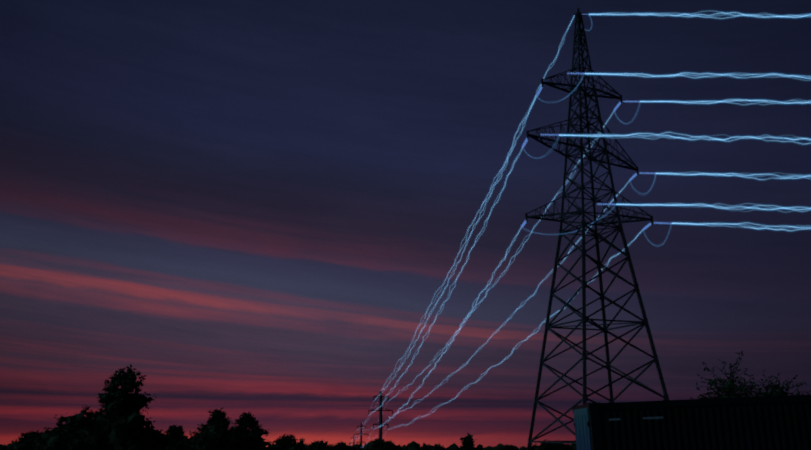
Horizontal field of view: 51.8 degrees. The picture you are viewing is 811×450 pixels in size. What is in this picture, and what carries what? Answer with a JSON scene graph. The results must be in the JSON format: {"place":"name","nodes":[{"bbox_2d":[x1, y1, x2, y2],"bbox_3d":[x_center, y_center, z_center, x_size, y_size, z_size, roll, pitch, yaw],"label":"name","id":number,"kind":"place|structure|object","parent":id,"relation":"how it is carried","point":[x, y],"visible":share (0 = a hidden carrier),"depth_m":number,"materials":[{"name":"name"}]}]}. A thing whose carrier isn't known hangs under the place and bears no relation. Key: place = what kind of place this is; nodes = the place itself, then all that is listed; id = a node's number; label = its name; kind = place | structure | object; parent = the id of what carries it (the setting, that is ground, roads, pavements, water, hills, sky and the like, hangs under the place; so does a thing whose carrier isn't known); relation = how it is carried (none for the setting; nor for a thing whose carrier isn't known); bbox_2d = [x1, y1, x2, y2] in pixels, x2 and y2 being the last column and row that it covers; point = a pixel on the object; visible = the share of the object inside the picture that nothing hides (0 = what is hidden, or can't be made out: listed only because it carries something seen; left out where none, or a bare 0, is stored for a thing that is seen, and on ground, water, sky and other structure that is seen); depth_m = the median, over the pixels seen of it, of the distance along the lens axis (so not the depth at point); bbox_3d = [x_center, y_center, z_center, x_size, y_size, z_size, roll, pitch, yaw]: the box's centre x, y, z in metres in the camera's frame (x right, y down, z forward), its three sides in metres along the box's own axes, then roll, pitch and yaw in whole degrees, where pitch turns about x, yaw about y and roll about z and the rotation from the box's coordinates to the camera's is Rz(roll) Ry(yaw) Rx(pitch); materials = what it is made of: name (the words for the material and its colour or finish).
{"place":"outdoors","nodes":[
{"label":"outdoors","id":0,"kind":"place"},
{"bbox_2d":[0,0,810,447],"label":"sky","id":1,"kind":"structure","parent":0,"point":[289,214],"materials":[{"name":"blue"}]},
{"bbox_3d":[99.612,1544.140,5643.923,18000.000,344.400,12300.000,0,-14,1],"label":"ground","id":2,"kind":"structure","parent":0,"visible":0},
{"bbox_2d":[0,430,41,449],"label":"tree","id":3,"kind":"object","parent":2,"relation":"on","point":[24,442],"visible":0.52,"depth_m":168.32,"materials":[{"name":"green plant"}]},
{"bbox_2d":[31,427,61,449],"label":"tree","id":4,"kind":"object","parent":2,"relation":"on","point":[34,443],"visible":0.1,"depth_m":159.14,"materials":[{"name":"green plant"}]},
{"bbox_2d":[32,413,87,449],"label":"tree","id":5,"kind":"object","parent":2,"relation":"on","point":[55,440],"visible":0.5,"depth_m":146.78,"materials":[{"name":"green plant"}]},
{"bbox_2d":[67,408,115,449],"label":"tree","id":6,"kind":"object","parent":2,"relation":"on","point":[79,441],"visible":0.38,"depth_m":132.84,"materials":[{"name":"green plant"}]},
{"bbox_2d":[53,364,175,449],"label":"tree","id":7,"kind":"object","parent":2,"relation":"on","point":[120,423],"visible":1,"depth_m":114.91,"materials":[{"name":"black plant"}]},
{"bbox_2d":[158,425,188,449],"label":"tree","id":8,"kind":"object","parent":2,"relation":"on","point":[176,432],"visible":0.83,"depth_m":168.54,"materials":[{"name":"green plant"}]},
{"bbox_2d":[181,408,245,449],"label":"tree","id":9,"kind":"object","parent":2,"relation":"on","point":[216,434],"visible":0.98,"depth_m":137.90,"materials":[{"name":"black plant"}]},
{"bbox_2d":[225,412,278,449],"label":"tree","id":10,"kind":"object","parent":2,"relation":"on","point":[252,438],"visible":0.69,"depth_m":143.32,"materials":[{"name":"green plant"}]},
{"bbox_2d":[0,440,576,449],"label":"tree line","id":11,"kind":"object","parent":2,"relation":"on","point":[413,445],"visible":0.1,"depth_m":389.52,"materials":[{"name":"green plant"}]},
{"bbox_2d":[269,434,307,449],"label":"tree","id":12,"kind":"object","parent":2,"relation":"on","point":[287,442],"visible":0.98,"depth_m":198.15,"materials":[{"name":"green plant"}]},
{"bbox_2d":[304,441,335,449],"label":"tree","id":13,"kind":"object","parent":2,"relation":"on","point":[319,445],"visible":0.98,"depth_m":238.65,"materials":[{"name":"green plant"}]},
{"bbox_2d":[333,441,349,449],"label":"tree","id":14,"kind":"object","parent":2,"relation":"on","point":[341,446],"visible":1,"depth_m":119.66,"materials":[{"name":"green plant"}]},
{"bbox_2d":[354,423,367,444],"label":"transmission tower","id":15,"kind":"structure","parent":2,"relation":"on","point":[361,434],"depth_m":423.64,"materials":[{"name":"metal"}]},
{"bbox_2d":[364,437,383,449],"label":"tree","id":16,"kind":"object","parent":2,"relation":"on","point":[377,443],"visible":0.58,"depth_m":84.72,"materials":[{"name":"green plant"}]},
{"bbox_2d":[368,391,392,438],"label":"transmission tower","id":17,"kind":"structure","parent":2,"relation":"on","point":[380,410],"depth_m":245.19,"materials":[{"name":"metal"}]},
{"bbox_2d":[378,440,402,449],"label":"tree","id":18,"kind":"object","parent":2,"relation":"on","point":[388,445],"visible":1,"depth_m":59.44,"materials":[{"name":"green plant"}]},
{"bbox_2d":[419,442,447,449],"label":"tree","id":19,"kind":"object","parent":2,"relation":"on","point":[428,447],"visible":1,"depth_m":54.68,"materials":[{"name":"green plant"}]},
{"bbox_2d":[457,432,482,449],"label":"tree","id":20,"kind":"object","parent":2,"relation":"on","point":[467,442],"visible":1,"depth_m":57.43,"materials":[{"name":"green plant"}]},
{"bbox_2d":[500,446,518,449],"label":"tree","id":21,"kind":"object","parent":2,"relation":"on","point":[508,448],"visible":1,"depth_m":69.52,"materials":[{"name":"green plant"}]},
{"bbox_2d":[530,439,575,449],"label":"bush","id":22,"kind":"object","parent":2,"relation":"on","point":[552,446],"visible":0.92,"depth_m":88.95,"materials":[{"name":"green plant"}]},
{"bbox_2d":[525,8,668,449],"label":"pylon","id":23,"kind":"object","parent":2,"relation":"on","point":[583,224],"visible":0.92,"depth_m":74.71,"materials":[{"name":"metal"}]},
{"bbox_2d":[521,14,671,229],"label":"insulators","id":24,"kind":"object","parent":23,"relation":"attached to","point":[630,179],"visible":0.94,"depth_m":76.41,"materials":[{"name":"blue glass"}]},
{"bbox_2d":[572,395,810,449],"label":"shipping container","id":25,"kind":"object","parent":2,"relation":"on","point":[764,423],"visible":1,"depth_m":15.55,"materials":[{"name":"black"}]},
{"bbox_2d":[690,347,773,398],"bbox_3d":[10.515,6.539,26.221,3.582,5.336,3.599,0,-14,1],"label":"tree","id":26,"kind":"object","parent":2,"relation":"on","point":[729,388],"visible":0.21,"depth_m":26.53,"materials":[{"name":"black plant"}]},
{"bbox_2d":[731,375,789,397],"bbox_3d":[10.250,6.313,23.353,3.082,4.260,3.021,-3,-14,12],"label":"tree","id":27,"kind":"object","parent":2,"relation":"on","point":[766,393],"visible":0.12,"depth_m":23.67,"materials":[{"name":"green plant"}]},
{"bbox_2d":[752,370,810,396],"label":"tree","id":28,"kind":"object","parent":2,"relation":"on","point":[784,393],"visible":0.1,"depth_m":29.57,"materials":[{"name":"green plant"}]}
]}

